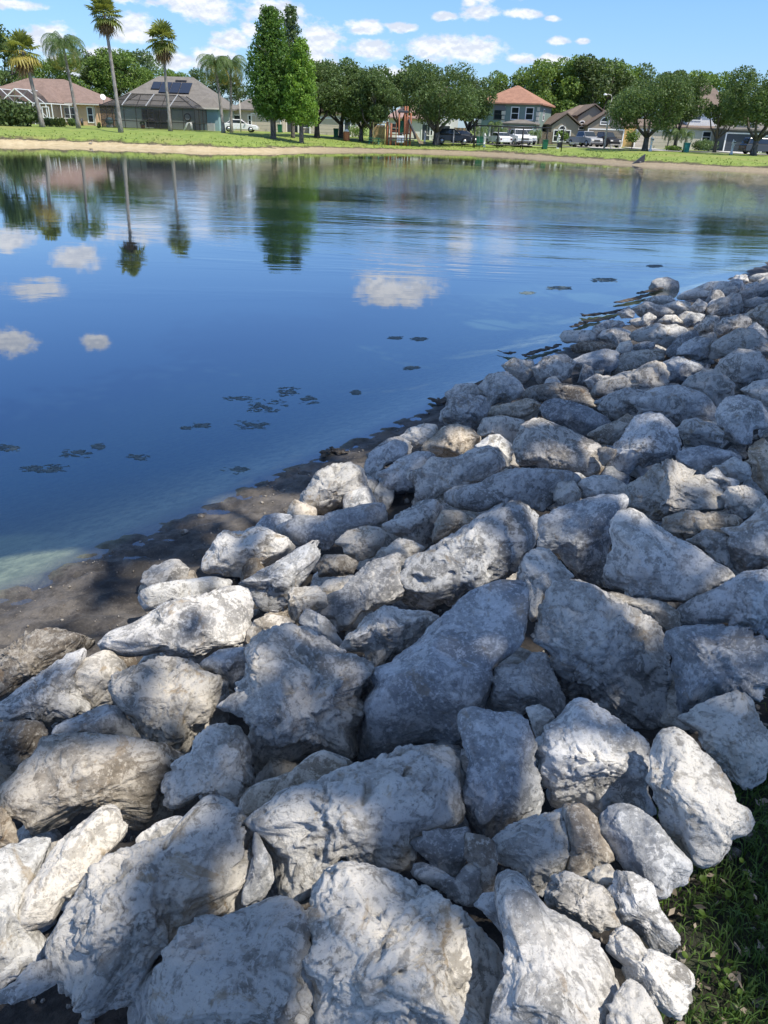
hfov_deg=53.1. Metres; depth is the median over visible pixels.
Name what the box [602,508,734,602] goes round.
boulder
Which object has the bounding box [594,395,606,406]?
boulder
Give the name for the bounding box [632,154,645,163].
drain outlet
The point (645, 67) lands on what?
woodland tree
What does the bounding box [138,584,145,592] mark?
stone
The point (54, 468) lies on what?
algae mat
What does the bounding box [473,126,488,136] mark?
garden palm
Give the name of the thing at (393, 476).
boulder
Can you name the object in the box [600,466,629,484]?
stone
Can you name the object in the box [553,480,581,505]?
boulder
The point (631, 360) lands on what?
boulder
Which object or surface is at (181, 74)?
woodland tree
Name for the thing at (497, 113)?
window
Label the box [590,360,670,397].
boulder
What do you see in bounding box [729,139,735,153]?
mailbox
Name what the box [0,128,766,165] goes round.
shore grass
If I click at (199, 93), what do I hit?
house
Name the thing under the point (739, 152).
driveway
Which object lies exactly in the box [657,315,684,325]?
boulder
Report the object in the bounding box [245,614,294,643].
boulder
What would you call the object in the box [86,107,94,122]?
window
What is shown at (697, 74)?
woodland tree
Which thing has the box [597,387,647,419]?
boulder
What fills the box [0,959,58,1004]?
boulder
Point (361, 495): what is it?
stone
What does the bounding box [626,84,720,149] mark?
house
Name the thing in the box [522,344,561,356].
driftwood
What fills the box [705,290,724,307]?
stone
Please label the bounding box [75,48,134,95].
woodland tree
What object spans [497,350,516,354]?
driftwood
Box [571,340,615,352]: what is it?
boulder
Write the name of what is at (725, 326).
boulder
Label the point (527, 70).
woodland tree
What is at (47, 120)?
shrub
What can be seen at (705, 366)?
stone
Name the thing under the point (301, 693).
boulder
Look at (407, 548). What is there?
boulder
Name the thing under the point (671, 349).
boulder
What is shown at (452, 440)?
boulder
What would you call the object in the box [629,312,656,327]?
boulder
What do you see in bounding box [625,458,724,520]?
boulder
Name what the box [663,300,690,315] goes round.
boulder
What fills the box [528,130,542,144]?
garden palm
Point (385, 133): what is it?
climbing bars
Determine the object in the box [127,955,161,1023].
stone
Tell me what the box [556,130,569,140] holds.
shrub
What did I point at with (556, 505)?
stone
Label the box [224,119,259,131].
parked car
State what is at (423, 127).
door
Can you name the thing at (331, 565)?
boulder
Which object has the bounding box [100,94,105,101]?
satellite dish
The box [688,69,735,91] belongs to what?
woodland tree
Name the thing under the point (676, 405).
boulder
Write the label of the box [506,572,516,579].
stone
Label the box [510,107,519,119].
window
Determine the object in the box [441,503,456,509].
stone
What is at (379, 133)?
wooden fence
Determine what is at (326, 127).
garage door
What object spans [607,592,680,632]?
boulder
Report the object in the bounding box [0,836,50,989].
boulder
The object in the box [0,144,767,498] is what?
pond water
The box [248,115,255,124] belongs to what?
window
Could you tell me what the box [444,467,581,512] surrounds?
boulder
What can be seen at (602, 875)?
boulder
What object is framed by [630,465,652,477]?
stone
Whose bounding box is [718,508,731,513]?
stone
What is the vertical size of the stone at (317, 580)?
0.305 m
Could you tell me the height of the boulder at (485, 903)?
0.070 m
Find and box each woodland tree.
[0,69,27,85]
[31,58,76,81]
[52,52,118,96]
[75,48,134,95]
[92,47,147,98]
[116,48,170,93]
[132,67,176,89]
[175,71,188,76]
[188,67,223,95]
[207,71,249,104]
[352,67,390,134]
[431,74,449,90]
[466,76,509,132]
[486,69,535,95]
[509,61,561,101]
[523,58,591,115]
[539,54,614,112]
[559,53,638,109]
[584,62,645,119]
[605,57,656,112]
[630,71,674,118]
[649,70,714,117]
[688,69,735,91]
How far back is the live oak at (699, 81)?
97.42 m
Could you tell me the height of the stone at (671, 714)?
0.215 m
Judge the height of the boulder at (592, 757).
0.316 m
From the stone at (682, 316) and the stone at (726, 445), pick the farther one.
the stone at (682, 316)
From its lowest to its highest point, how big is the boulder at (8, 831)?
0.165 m
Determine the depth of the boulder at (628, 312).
11.60 m
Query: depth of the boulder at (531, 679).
2.80 m
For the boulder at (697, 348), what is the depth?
8.44 m
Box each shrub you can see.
[0,96,37,125]
[14,106,38,126]
[43,117,52,125]
[50,117,67,126]
[67,118,75,125]
[348,125,368,137]
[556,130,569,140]
[625,130,640,148]
[664,145,681,150]
[691,139,704,149]
[698,139,718,150]
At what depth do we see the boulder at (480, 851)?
2.02 m
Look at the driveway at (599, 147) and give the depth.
102.95 m
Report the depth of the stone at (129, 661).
3.85 m
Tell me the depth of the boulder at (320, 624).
3.46 m
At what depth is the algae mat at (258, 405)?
7.85 m
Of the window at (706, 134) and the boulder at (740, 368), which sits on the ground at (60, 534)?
the boulder at (740, 368)
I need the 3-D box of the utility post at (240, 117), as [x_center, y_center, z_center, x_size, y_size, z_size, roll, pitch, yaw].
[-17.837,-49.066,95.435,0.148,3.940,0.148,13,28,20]
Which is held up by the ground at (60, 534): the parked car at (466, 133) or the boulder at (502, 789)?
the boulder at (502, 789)
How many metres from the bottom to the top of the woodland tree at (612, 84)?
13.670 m
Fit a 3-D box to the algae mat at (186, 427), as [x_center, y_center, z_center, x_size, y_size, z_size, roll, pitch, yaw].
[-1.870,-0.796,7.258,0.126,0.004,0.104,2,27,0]
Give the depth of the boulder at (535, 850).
2.06 m
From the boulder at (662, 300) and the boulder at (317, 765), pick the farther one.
the boulder at (662, 300)
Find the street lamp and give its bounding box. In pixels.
[603,93,611,147]
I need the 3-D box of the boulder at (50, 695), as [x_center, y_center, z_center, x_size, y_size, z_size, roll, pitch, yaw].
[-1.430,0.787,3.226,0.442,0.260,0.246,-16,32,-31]
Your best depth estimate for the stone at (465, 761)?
2.71 m
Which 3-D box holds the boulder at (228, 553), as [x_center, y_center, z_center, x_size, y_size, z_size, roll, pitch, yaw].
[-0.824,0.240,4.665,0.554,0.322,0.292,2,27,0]
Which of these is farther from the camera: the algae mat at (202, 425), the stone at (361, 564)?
the algae mat at (202, 425)
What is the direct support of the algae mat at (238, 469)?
on the pond water
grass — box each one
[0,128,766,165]
[655,703,767,1023]
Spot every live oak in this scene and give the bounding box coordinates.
[0,24,20,85]
[308,60,348,137]
[315,57,361,137]
[331,65,395,141]
[343,73,404,142]
[371,55,437,135]
[399,59,482,144]
[446,71,497,142]
[605,72,698,150]
[672,69,713,144]
[691,89,743,152]
[720,64,767,155]
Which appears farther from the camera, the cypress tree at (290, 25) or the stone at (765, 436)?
the cypress tree at (290, 25)
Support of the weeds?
on the ground at (60, 534)
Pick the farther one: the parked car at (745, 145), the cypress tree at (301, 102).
the parked car at (745, 145)
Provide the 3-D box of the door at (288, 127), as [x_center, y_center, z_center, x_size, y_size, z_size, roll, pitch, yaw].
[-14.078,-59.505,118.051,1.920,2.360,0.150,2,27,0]
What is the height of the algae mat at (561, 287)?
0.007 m
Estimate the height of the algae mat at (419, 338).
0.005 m
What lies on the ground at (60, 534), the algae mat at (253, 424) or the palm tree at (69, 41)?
the palm tree at (69, 41)
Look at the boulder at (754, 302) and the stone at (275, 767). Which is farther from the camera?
the boulder at (754, 302)
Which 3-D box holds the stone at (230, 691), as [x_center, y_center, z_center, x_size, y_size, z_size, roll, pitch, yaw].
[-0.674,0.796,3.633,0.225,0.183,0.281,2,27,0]
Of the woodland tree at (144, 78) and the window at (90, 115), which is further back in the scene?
the woodland tree at (144, 78)
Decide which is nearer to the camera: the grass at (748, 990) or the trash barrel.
the grass at (748, 990)
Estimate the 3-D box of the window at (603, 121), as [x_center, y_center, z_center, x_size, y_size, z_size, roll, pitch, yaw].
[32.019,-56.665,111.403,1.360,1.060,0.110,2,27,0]
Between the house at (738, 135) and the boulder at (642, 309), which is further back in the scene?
the house at (738, 135)
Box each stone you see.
[0,763,16,784]
[17,825,62,851]
[38,917,56,932]
[61,895,73,911]
[118,656,136,667]
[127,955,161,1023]
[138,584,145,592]
[138,652,165,663]
[140,559,188,586]
[186,570,197,578]
[228,687,234,694]
[240,558,264,580]
[251,879,278,904]
[255,757,301,782]
[256,513,291,533]
[264,609,300,625]
[287,500,316,515]
[310,572,352,585]
[311,557,321,572]
[343,486,376,508]
[347,611,372,630]
[357,559,370,569]
[367,476,377,492]
[370,547,385,560]
[373,481,394,509]
[379,477,414,493]
[380,527,397,547]
[393,600,435,610]
[411,494,445,504]
[435,740,462,755]
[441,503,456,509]
[449,816,470,832]
[456,509,479,518]
[460,755,468,772]
[461,748,467,757]
[485,696,506,711]
[497,647,531,665]
[502,465,519,469]
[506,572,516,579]
[510,454,519,465]
[544,376,559,383]
[547,472,586,510]
[578,364,594,384]
[594,370,603,375]
[596,580,606,587]
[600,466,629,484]
[618,413,633,423]
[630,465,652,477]
[646,514,682,539]
[655,345,665,355]
[659,678,715,730]
[668,602,684,608]
[678,313,691,330]
[682,445,720,449]
[691,359,710,368]
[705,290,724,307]
[706,331,716,340]
[711,359,719,365]
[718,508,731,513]
[720,440,746,449]
[727,448,741,459]
[728,278,743,292]
[728,444,747,458]
[732,564,739,575]
[743,477,764,494]
[747,282,758,286]
[758,429,767,437]
[760,274,767,283]
[760,433,767,441]
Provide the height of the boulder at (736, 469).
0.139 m
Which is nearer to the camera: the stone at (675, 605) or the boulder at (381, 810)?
the boulder at (381, 810)
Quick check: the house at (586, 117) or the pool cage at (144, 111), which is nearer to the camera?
the pool cage at (144, 111)
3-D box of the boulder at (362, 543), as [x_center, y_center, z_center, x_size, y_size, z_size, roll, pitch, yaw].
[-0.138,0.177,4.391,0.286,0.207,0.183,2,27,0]
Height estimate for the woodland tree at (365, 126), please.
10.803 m
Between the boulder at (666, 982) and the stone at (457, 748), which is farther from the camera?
the stone at (457, 748)
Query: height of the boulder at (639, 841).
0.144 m
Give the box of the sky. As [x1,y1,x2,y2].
[0,0,767,129]
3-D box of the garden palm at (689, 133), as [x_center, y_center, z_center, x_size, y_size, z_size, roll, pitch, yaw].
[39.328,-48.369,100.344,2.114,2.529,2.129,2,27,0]
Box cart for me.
[566,139,579,146]
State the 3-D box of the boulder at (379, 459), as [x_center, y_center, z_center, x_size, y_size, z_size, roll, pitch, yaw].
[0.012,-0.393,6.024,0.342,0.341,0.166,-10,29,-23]
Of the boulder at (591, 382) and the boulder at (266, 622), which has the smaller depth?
the boulder at (266, 622)
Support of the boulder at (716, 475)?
on the ground at (60, 534)
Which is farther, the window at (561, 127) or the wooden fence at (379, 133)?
the window at (561, 127)
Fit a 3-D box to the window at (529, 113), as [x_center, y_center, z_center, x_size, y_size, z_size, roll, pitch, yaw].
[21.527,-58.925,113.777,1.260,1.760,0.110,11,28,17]
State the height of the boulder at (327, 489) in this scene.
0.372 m
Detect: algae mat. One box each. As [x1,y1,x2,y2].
[0,444,19,451]
[20,464,68,472]
[61,449,92,457]
[91,443,105,449]
[128,454,149,460]
[180,426,192,429]
[192,423,211,427]
[221,466,249,474]
[222,396,251,400]
[234,421,269,428]
[247,398,287,412]
[278,387,300,396]
[299,395,316,404]
[349,390,360,394]
[387,336,402,339]
[403,366,420,369]
[410,337,427,340]
[519,291,535,294]
[547,286,571,289]
[591,278,617,281]
[647,264,663,267]
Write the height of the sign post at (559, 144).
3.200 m
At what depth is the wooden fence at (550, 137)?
113.86 m
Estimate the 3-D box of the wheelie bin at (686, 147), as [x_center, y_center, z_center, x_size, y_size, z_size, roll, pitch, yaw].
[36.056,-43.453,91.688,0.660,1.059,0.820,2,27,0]
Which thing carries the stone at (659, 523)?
on the ground at (60, 534)
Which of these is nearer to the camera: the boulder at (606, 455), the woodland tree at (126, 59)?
the boulder at (606, 455)
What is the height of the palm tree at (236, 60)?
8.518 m
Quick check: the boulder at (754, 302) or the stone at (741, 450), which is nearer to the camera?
the stone at (741, 450)
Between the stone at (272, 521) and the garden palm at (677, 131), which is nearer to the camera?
the stone at (272, 521)
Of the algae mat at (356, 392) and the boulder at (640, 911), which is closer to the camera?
the boulder at (640, 911)
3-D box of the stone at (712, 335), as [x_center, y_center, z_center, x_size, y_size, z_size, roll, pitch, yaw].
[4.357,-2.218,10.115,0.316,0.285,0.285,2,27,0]
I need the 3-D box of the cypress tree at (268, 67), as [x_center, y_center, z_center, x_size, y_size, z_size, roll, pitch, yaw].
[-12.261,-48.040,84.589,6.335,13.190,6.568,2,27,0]
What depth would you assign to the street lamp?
96.19 m
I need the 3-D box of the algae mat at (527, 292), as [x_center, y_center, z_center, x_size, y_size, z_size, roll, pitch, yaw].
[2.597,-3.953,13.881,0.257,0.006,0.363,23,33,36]
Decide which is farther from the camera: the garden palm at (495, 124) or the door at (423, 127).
the door at (423, 127)
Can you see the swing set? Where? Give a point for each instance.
(517, 127)
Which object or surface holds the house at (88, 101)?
on the ground at (60, 534)
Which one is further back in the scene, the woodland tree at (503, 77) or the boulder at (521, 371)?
the woodland tree at (503, 77)
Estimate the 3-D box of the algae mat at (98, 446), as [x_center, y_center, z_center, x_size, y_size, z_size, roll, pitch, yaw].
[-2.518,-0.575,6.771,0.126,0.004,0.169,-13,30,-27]
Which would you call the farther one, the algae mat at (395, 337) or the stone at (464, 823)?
the algae mat at (395, 337)
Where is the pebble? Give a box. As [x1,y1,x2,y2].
[180,529,188,534]
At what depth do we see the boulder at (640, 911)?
1.83 m
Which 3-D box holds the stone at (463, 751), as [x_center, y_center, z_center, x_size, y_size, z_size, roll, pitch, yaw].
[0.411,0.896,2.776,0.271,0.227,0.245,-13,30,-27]
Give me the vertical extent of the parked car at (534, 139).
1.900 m
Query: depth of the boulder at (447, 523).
4.52 m
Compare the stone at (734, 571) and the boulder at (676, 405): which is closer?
the stone at (734, 571)
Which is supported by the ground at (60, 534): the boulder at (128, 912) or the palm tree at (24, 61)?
the palm tree at (24, 61)
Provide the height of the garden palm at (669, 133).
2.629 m
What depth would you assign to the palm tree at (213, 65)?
86.70 m
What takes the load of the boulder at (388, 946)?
on the ground at (60, 534)
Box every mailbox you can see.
[649,136,653,150]
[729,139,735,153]
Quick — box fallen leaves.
[668,696,767,1023]
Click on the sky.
(716, 36)
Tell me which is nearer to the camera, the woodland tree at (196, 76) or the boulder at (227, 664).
the boulder at (227, 664)
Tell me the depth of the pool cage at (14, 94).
102.20 m
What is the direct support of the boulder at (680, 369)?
on the ground at (60, 534)
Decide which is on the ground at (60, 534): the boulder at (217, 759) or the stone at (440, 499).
the stone at (440, 499)
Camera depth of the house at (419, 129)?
114.47 m
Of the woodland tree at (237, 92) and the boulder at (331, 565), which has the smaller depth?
the boulder at (331, 565)
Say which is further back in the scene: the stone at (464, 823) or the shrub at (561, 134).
the shrub at (561, 134)
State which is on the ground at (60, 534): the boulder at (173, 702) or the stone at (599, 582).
the stone at (599, 582)
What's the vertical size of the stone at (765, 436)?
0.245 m
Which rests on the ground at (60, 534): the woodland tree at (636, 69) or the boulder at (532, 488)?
the woodland tree at (636, 69)
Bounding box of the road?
[431,141,765,153]
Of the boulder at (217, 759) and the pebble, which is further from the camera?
the pebble
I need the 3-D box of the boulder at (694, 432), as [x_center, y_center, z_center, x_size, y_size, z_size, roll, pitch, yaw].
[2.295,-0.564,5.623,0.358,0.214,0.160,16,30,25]
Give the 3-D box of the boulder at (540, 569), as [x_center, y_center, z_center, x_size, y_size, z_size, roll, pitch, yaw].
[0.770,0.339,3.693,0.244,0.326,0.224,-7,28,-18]
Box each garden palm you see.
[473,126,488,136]
[487,121,502,142]
[496,127,507,132]
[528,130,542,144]
[662,130,677,149]
[671,128,687,145]
[679,131,694,143]
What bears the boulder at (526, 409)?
on the ground at (60, 534)
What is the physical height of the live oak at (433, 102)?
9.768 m
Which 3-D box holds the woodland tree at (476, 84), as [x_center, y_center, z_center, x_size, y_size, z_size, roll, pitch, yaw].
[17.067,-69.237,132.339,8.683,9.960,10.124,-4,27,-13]
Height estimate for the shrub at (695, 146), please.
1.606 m
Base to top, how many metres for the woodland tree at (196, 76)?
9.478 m
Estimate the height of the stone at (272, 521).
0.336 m
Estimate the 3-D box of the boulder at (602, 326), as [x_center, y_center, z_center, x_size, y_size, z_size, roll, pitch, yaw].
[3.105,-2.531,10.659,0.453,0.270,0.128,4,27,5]
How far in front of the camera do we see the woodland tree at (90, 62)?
126.67 m
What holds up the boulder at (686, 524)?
on the ground at (60, 534)
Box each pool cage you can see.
[0,88,71,123]
[99,93,207,130]
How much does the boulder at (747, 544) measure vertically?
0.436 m
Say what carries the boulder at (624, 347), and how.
on the ground at (60, 534)
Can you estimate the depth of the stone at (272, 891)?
2.35 m
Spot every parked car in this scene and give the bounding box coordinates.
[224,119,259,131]
[433,128,471,144]
[451,130,478,142]
[485,132,511,144]
[504,129,532,145]
[526,129,536,144]
[566,131,602,146]
[589,132,621,147]
[738,138,767,153]
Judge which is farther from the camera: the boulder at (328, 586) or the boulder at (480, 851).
the boulder at (328, 586)
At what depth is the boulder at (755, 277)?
14.61 m
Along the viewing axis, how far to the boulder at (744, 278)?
14.65 m
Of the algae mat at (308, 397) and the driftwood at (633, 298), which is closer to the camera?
the algae mat at (308, 397)
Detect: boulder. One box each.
[0,627,95,698]
[0,648,91,727]
[0,719,48,767]
[0,732,184,835]
[0,806,18,847]
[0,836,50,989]
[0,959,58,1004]
[18,804,127,930]
[44,794,252,1020]
[51,704,141,738]
[74,650,127,708]
[97,585,253,663]
[107,655,229,753]
[135,816,182,842]
[137,576,232,610]
[145,895,313,1023]
[160,722,255,810]
[199,647,246,690]
[201,524,295,577]
[216,622,374,774]
[238,540,320,612]
[238,750,352,816]
[241,831,273,906]
[243,743,466,904]
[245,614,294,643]
[275,502,387,550]
[287,585,327,623]
[299,462,368,515]
[299,608,342,647]
[302,860,503,1023]
[315,554,358,576]
[317,552,406,632]
[319,575,353,594]
[335,525,384,561]
[340,605,439,666]
[357,579,529,760]
[364,436,412,466]
[364,439,407,480]
[377,451,435,491]
[379,538,424,557]
[381,499,443,548]
[399,500,538,609]
[400,423,437,448]
[406,445,505,501]
[410,826,468,877]
[410,862,481,906]
[421,423,480,457]
[432,510,473,542]
[439,394,490,428]
[444,383,485,397]
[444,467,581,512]
[456,706,544,838]
[463,832,497,892]
[473,892,501,933]
[474,434,513,465]
[477,371,524,405]
[477,415,524,443]
[484,398,540,421]
[488,868,619,1023]
[490,652,565,716]
[492,807,570,896]
[503,357,533,384]
[512,417,604,476]
[516,547,573,621]
[521,381,595,407]
[525,704,554,737]
[530,579,672,729]
[531,354,575,383]
[535,697,656,818]
[537,494,628,584]
[539,398,610,437]
[544,871,621,933]
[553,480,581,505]
[559,330,595,343]
[562,803,614,877]
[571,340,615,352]
[573,349,619,375]
[577,475,625,498]
[583,373,610,388]
[587,420,628,445]
[587,863,614,888]
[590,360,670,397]
[592,320,624,336]
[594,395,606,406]
[596,327,631,347]
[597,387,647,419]
[597,447,616,465]
[599,803,692,899]
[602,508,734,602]
[605,924,694,1020]
[605,978,662,1023]
[606,411,681,474]
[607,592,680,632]
[607,870,680,955]
[611,349,663,375]
[616,340,632,353]
[617,306,634,318]
[620,384,716,426]
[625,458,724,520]
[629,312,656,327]
[629,323,687,348]
[631,301,673,316]
[633,341,655,350]
[643,295,674,304]
[645,727,754,868]
[649,277,679,289]
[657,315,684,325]
[661,510,742,540]
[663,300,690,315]
[663,356,704,383]
[663,624,767,713]
[665,329,698,356]
[676,281,729,299]
[676,336,714,363]
[676,417,723,446]
[676,445,739,474]
[676,569,767,638]
[677,690,767,790]
[681,369,735,406]
[683,312,704,327]
[685,529,732,570]
[689,299,707,312]
[694,315,719,335]
[705,292,743,315]
[705,467,739,490]
[708,328,767,359]
[712,457,751,482]
[713,313,751,337]
[714,394,767,445]
[715,348,767,391]
[721,286,738,296]
[721,485,767,518]
[721,500,767,572]
[732,274,748,283]
[738,282,767,301]
[740,379,767,407]
[743,296,767,307]
[744,438,767,493]
[747,322,767,339]
[748,273,767,281]
[748,303,767,328]
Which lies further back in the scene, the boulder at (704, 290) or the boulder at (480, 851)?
the boulder at (704, 290)
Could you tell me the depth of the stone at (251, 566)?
4.53 m
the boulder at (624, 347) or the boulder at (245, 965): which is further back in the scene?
the boulder at (624, 347)
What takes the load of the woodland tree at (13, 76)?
on the ground at (60, 534)
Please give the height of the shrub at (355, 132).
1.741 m
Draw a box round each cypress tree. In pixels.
[243,4,293,138]
[279,36,320,143]
[281,4,301,137]
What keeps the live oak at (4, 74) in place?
on the ground at (60, 534)
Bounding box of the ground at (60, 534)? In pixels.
[0,124,767,1023]
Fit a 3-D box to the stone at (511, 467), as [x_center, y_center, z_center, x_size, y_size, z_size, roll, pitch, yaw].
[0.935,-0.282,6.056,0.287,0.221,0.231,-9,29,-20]
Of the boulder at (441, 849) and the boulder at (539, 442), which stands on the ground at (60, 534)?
the boulder at (539, 442)
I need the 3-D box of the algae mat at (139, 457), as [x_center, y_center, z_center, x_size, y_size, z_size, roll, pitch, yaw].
[-2.111,-0.469,6.588,0.211,0.003,0.137,2,27,0]
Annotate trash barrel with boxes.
[343,129,349,140]
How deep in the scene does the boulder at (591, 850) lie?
2.04 m
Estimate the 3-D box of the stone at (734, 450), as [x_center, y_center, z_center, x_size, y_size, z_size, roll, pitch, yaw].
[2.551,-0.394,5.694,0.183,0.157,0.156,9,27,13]
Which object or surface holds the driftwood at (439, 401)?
on the pond water
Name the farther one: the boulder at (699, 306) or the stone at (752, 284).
the stone at (752, 284)
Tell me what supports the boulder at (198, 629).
on the ground at (60, 534)
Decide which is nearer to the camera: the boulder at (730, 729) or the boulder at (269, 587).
the boulder at (730, 729)
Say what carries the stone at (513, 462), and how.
on the ground at (60, 534)
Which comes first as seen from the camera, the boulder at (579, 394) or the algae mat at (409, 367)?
the boulder at (579, 394)
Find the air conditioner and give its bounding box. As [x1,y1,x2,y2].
[207,123,214,130]
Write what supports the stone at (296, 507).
on the ground at (60, 534)
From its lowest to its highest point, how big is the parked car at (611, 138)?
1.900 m
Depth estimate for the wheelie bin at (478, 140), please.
98.68 m
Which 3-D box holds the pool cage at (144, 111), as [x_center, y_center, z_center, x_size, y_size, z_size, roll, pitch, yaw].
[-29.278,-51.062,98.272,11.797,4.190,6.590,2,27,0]
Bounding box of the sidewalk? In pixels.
[441,142,759,154]
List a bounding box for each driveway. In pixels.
[577,145,621,148]
[627,147,681,151]
[719,151,767,154]
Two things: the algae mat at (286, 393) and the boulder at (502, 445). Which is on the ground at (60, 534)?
the boulder at (502, 445)
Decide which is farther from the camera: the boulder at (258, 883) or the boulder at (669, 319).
the boulder at (669, 319)
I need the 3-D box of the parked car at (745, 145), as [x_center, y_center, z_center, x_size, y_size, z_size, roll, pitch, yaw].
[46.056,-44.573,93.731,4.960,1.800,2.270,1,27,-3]
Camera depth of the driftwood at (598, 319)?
11.80 m
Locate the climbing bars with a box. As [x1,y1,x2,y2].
[372,122,385,144]
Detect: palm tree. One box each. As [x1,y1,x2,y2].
[1,28,44,126]
[40,31,86,127]
[83,0,124,132]
[144,18,177,130]
[196,53,232,132]
[215,55,246,132]
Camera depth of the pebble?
5.33 m
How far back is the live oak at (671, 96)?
88.03 m
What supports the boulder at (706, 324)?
on the stone at (712, 335)
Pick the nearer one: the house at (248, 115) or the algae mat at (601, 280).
the algae mat at (601, 280)
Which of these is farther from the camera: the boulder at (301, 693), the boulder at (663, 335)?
the boulder at (663, 335)
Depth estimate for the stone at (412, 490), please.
5.81 m
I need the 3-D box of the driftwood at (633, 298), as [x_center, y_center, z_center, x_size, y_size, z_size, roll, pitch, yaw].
[4.415,-3.752,13.532,1.190,0.048,0.162,-22,35,-39]
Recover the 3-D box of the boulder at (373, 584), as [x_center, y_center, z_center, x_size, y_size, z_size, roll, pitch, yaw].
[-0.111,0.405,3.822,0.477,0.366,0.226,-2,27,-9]
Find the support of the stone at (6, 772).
on the ground at (60, 534)
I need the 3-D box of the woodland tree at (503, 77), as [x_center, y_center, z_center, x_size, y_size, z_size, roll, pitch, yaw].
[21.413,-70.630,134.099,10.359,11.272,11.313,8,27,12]
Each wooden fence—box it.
[372,125,388,138]
[538,131,552,144]
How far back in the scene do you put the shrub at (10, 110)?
81.60 m
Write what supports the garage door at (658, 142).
in the house at (699, 126)
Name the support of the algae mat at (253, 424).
on the pond water
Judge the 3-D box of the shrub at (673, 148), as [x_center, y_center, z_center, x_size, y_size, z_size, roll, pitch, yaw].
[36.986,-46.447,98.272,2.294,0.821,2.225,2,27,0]
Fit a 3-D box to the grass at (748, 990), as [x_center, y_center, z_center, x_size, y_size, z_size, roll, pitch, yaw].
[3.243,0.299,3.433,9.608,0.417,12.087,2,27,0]
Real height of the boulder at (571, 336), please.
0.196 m
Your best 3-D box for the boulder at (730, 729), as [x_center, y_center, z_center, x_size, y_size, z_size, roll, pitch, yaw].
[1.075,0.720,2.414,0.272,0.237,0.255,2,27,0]
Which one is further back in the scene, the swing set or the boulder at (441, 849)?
the swing set
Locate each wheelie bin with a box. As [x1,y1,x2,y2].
[277,124,282,132]
[333,128,338,137]
[476,137,481,145]
[541,139,548,148]
[682,143,690,151]
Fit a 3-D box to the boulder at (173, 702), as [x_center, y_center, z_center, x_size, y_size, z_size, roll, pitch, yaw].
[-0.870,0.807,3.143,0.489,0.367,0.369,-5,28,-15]
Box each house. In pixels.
[0,78,112,125]
[122,76,236,130]
[234,99,285,131]
[286,121,308,132]
[309,109,360,136]
[388,106,434,139]
[439,86,457,128]
[478,85,555,143]
[543,103,636,146]
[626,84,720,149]
[712,122,767,152]
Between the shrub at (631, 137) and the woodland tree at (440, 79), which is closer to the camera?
the shrub at (631, 137)
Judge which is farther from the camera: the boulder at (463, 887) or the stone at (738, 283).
the stone at (738, 283)
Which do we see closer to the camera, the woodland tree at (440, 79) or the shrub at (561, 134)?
the shrub at (561, 134)
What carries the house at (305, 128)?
on the ground at (60, 534)
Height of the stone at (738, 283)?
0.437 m
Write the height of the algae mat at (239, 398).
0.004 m
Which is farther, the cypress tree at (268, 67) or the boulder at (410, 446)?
the cypress tree at (268, 67)
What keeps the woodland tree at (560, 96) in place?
on the ground at (60, 534)
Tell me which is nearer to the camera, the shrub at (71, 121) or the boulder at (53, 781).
the boulder at (53, 781)
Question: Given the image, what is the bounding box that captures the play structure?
[386,106,422,145]
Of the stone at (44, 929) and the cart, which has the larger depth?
the cart
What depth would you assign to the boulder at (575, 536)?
4.05 m
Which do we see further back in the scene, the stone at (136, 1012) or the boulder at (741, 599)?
the boulder at (741, 599)
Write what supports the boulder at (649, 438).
on the ground at (60, 534)
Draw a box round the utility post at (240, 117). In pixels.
[239,99,241,132]
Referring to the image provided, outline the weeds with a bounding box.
[658,793,762,1013]
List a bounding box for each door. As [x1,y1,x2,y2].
[251,113,280,131]
[286,121,297,132]
[309,117,344,135]
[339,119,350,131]
[421,123,430,139]
[501,126,533,143]
[588,128,624,146]
[633,129,674,148]
[722,132,759,152]
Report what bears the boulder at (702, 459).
on the ground at (60, 534)
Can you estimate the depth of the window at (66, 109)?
108.92 m
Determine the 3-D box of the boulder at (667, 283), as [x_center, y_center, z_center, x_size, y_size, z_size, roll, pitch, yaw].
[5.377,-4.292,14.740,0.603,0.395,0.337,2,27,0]
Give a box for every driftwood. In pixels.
[319,446,347,456]
[428,380,482,404]
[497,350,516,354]
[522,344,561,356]
[569,317,614,327]
[580,308,623,316]
[614,294,651,302]
[636,287,663,293]
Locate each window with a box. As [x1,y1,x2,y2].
[63,107,77,121]
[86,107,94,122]
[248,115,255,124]
[389,122,397,133]
[493,110,504,119]
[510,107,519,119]
[525,107,533,120]
[552,129,560,141]
[557,125,565,141]
[578,120,584,129]
[600,117,609,124]
[691,114,701,120]
[701,131,711,140]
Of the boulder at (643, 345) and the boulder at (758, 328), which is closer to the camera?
the boulder at (758, 328)
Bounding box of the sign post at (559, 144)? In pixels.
[557,123,564,151]
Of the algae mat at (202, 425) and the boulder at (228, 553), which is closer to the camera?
the boulder at (228, 553)
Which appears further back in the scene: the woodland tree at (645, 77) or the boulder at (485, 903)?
the woodland tree at (645, 77)
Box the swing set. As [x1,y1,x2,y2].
[473,125,551,148]
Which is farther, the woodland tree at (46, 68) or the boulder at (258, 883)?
the woodland tree at (46, 68)
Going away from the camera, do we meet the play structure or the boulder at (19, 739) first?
the boulder at (19, 739)
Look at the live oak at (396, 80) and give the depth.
100.42 m
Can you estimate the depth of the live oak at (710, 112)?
93.06 m
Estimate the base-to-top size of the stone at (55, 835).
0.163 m
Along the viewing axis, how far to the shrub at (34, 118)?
83.23 m
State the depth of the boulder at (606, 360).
8.68 m

